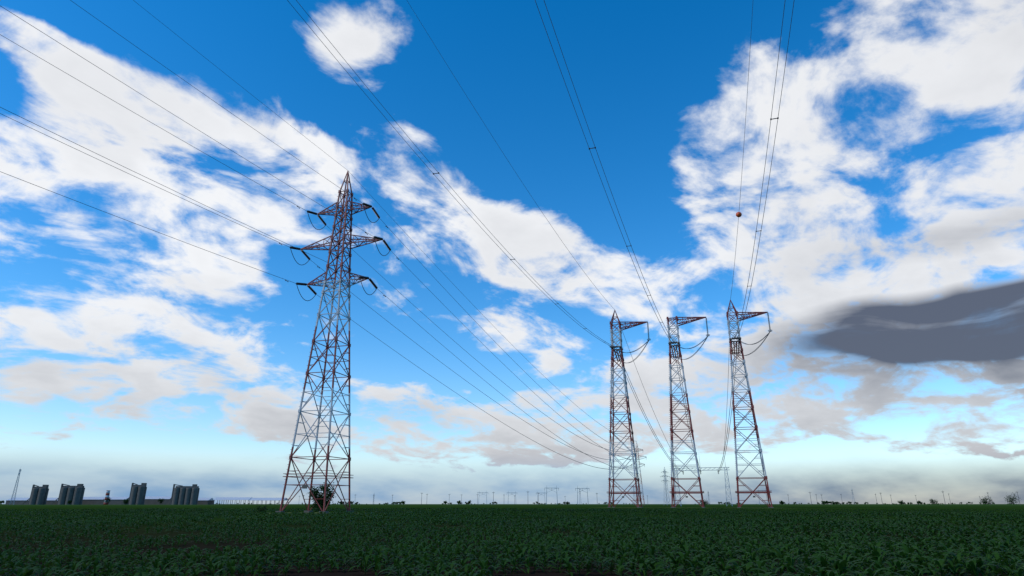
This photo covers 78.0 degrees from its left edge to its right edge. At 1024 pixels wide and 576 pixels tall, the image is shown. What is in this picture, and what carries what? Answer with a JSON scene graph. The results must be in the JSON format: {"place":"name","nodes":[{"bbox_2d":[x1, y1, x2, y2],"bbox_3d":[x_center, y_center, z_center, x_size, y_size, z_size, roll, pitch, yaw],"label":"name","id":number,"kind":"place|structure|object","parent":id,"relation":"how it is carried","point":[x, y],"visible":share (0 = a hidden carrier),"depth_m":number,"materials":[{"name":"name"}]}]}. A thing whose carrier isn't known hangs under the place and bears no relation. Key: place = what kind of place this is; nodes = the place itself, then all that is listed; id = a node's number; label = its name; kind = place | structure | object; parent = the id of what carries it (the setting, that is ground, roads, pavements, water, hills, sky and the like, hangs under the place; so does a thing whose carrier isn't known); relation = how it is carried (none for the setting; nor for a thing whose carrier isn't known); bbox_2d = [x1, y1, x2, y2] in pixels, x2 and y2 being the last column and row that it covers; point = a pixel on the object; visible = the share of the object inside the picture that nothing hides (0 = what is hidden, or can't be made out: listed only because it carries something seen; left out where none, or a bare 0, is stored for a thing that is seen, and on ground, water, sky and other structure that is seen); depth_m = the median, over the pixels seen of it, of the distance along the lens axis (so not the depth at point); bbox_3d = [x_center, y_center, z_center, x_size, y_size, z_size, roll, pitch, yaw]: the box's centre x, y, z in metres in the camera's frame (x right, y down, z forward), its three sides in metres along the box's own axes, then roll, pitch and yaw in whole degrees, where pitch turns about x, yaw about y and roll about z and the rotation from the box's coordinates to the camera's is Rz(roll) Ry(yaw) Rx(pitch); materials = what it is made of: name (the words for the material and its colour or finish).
{"place":"outdoors","nodes":[
{"label":"outdoors","id":0,"kind":"place"},
{"bbox_2d":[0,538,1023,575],"bbox_3d":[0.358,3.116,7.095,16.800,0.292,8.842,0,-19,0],"label":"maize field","id":1,"kind":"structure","parent":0,"point":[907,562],"depth_m":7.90,"materials":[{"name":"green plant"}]},
{"bbox_2d":[0,504,1023,575],"bbox_3d":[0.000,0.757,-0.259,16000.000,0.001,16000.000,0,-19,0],"label":"field ground","id":2,"kind":"structure","parent":0,"point":[141,530],"depth_m":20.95,"materials":[{"name":"green plant"}]},
{"bbox_2d":[9,468,20,504],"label":"telecom mast","id":3,"kind":"object","parent":2,"relation":"on","point":[16,488],"visible":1,"depth_m":705.64,"materials":[{"name":"grey metal"}]},
{"bbox_2d":[5,498,57,504],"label":"farm shed","id":4,"kind":"structure","parent":2,"relation":"on","point":[21,501],"depth_m":777.82,"materials":[{"name":"metal"}]},
{"bbox_2d":[22,485,48,504],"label":"farm silo","id":5,"kind":"object","parent":2,"relation":"on","point":[38,495],"visible":1,"depth_m":755.58,"materials":[{"name":"metal"}]},
{"bbox_2d":[51,484,84,504],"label":"farm silo","id":6,"kind":"object","parent":2,"relation":"on","point":[74,494],"visible":1,"depth_m":755.11,"materials":[{"name":"metal"}]},
{"bbox_2d":[82,497,128,504],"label":"farm shed","id":7,"kind":"structure","parent":2,"relation":"on","point":[100,501],"depth_m":778.20,"materials":[{"name":"metal"}]},
{"bbox_2d":[103,490,109,504],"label":"red white stack","id":8,"kind":"object","parent":2,"relation":"on","point":[107,496],"visible":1,"depth_m":720.44,"materials":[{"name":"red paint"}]},
{"bbox_2d":[122,483,146,504],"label":"farm silo","id":9,"kind":"object","parent":2,"relation":"on","point":[137,494],"visible":0.99,"depth_m":755.90,"materials":[{"name":"metal"}]},
{"bbox_2d":[144,496,170,504],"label":"farm shed","id":10,"kind":"structure","parent":2,"relation":"on","point":[150,500],"depth_m":778.20,"materials":[{"name":"metal"}]},
{"bbox_2d":[164,484,199,504],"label":"farm silo","id":11,"kind":"object","parent":2,"relation":"on","point":[185,495],"visible":1,"depth_m":755.16,"materials":[{"name":"metal"}]},
{"bbox_2d":[197,498,214,504],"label":"farm shed","id":12,"kind":"structure","parent":2,"relation":"on","point":[205,501],"depth_m":779.53,"materials":[{"name":"metal"}]},
{"bbox_2d":[213,497,253,504],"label":"farm shed","id":13,"kind":"structure","parent":2,"relation":"on","point":[233,498],"depth_m":783.35,"materials":[{"name":"metal"}]},
{"bbox_2d":[257,506,266,512],"bbox_3d":[-22.419,19.797,56.596,1.026,0.743,1.009,0,-19,0],"label":"plant","id":14,"kind":"object","parent":2,"relation":"on","point":[260,509],"visible":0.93,"depth_m":56.53,"materials":[{"name":"green plant"}]},
{"bbox_2d":[250,498,287,504],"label":"farm shed","id":15,"kind":"structure","parent":2,"relation":"on","point":[262,499],"depth_m":784.55,"materials":[{"name":"metal"}]},
{"bbox_2d":[303,482,335,510],"bbox_3d":[-18.010,19.705,59.520,2.945,2.821,2.605,-1,-19,3],"label":"tree","id":16,"kind":"object","parent":2,"relation":"on","point":[318,496],"visible":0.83,"depth_m":59.12,"materials":[{"name":"green plant"}]},
{"bbox_2d":[275,171,390,513],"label":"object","id":17,"kind":"object","parent":2,"relation":"on","point":[365,206],"visible":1,"depth_m":64.39,"materials":[{"name":"paint"}]},
{"bbox_2d":[333,501,404,504],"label":"treeline","id":18,"kind":"object","parent":2,"relation":"on","point":[401,502],"visible":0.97,"depth_m":763.37,"materials":[{"name":"green plant"}]},
{"bbox_2d":[442,500,496,503],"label":"treeline","id":19,"kind":"object","parent":2,"relation":"on","point":[459,502],"visible":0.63,"depth_m":1230.06,"materials":[{"name":"green plant"}]},
{"bbox_2d":[575,485,588,504],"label":"h-frame pylon","id":20,"kind":"object","parent":2,"relation":"on","point":[577,488],"visible":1,"depth_m":903.39,"materials":[{"name":"grey metal"}]},
{"bbox_2d":[608,310,650,507],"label":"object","id":21,"kind":"object","parent":2,"relation":"on","point":[612,382],"visible":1,"depth_m":152.55,"materials":[{"name":"paint"}]},
{"bbox_2d":[0,0,793,471],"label":"conductors","id":22,"kind":"object","parent":21,"relation":"attached to","point":[474,220],"visible":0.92,"depth_m":64.18,"materials":[{"name":"grey"}]},
{"bbox_2d":[630,441,646,503],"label":"tower","id":23,"kind":"structure","parent":2,"relation":"on","point":[638,462],"depth_m":369.40,"materials":[{"name":"metal"}]},
{"bbox_2d":[660,467,670,504],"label":"distant pylon","id":24,"kind":"object","parent":2,"relation":"on","point":[664,471],"visible":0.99,"depth_m":381.74,"materials":[{"name":"metal"}]},
{"bbox_2d":[666,316,709,507],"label":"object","id":25,"kind":"object","parent":2,"relation":"on","point":[672,431],"visible":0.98,"depth_m":148.30,"materials":[{"name":"paint"}]},
{"bbox_2d":[672,459,732,505],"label":"substation gantry","id":26,"kind":"object","parent":2,"relation":"on","point":[700,473],"visible":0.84,"depth_m":260.16,"materials":[{"name":"grey metal"}]},
{"bbox_2d":[726,300,773,507],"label":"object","id":27,"kind":"object","parent":2,"relation":"on","point":[764,478],"visible":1,"depth_m":144.50,"materials":[{"name":"paint"}]},
{"bbox_2d":[718,502,809,503],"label":"treeline","id":28,"kind":"object","parent":2,"relation":"on","point":[741,503],"visible":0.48,"depth_m":1419.24,"materials":[{"name":"green plant"}]},
{"bbox_2d":[779,501,849,504],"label":"treeline","id":29,"kind":"object","parent":2,"relation":"on","point":[823,503],"visible":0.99,"depth_m":730.52,"materials":[{"name":"green plant"}]},
{"bbox_2d":[884,500,924,504],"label":"treeline","id":30,"kind":"object","parent":2,"relation":"on","point":[919,502],"visible":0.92,"depth_m":946.08,"materials":[{"name":"green plant"}]},
{"bbox_2d":[838,501,1009,503],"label":"treeline","id":31,"kind":"object","parent":2,"relation":"on","point":[896,503],"visible":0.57,"depth_m":1593.16,"materials":[{"name":"green plant"}]},
{"bbox_2d":[979,496,992,504],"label":"tree","id":32,"kind":"object","parent":2,"relation":"on","point":[984,501],"visible":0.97,"depth_m":851.36,"materials":[{"name":"green plant"}]},
{"bbox_2d":[1004,492,1021,503],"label":"tree","id":33,"kind":"object","parent":2,"relation":"on","point":[1012,499],"visible":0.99,"depth_m":861.57,"materials":[{"name":"green plant"}]},
{"bbox_2d":[0,0,1023,503],"label":"sky","id":34,"kind":"structure","parent":0,"point":[888,276],"materials":[{"name":"blue"}]}
]}

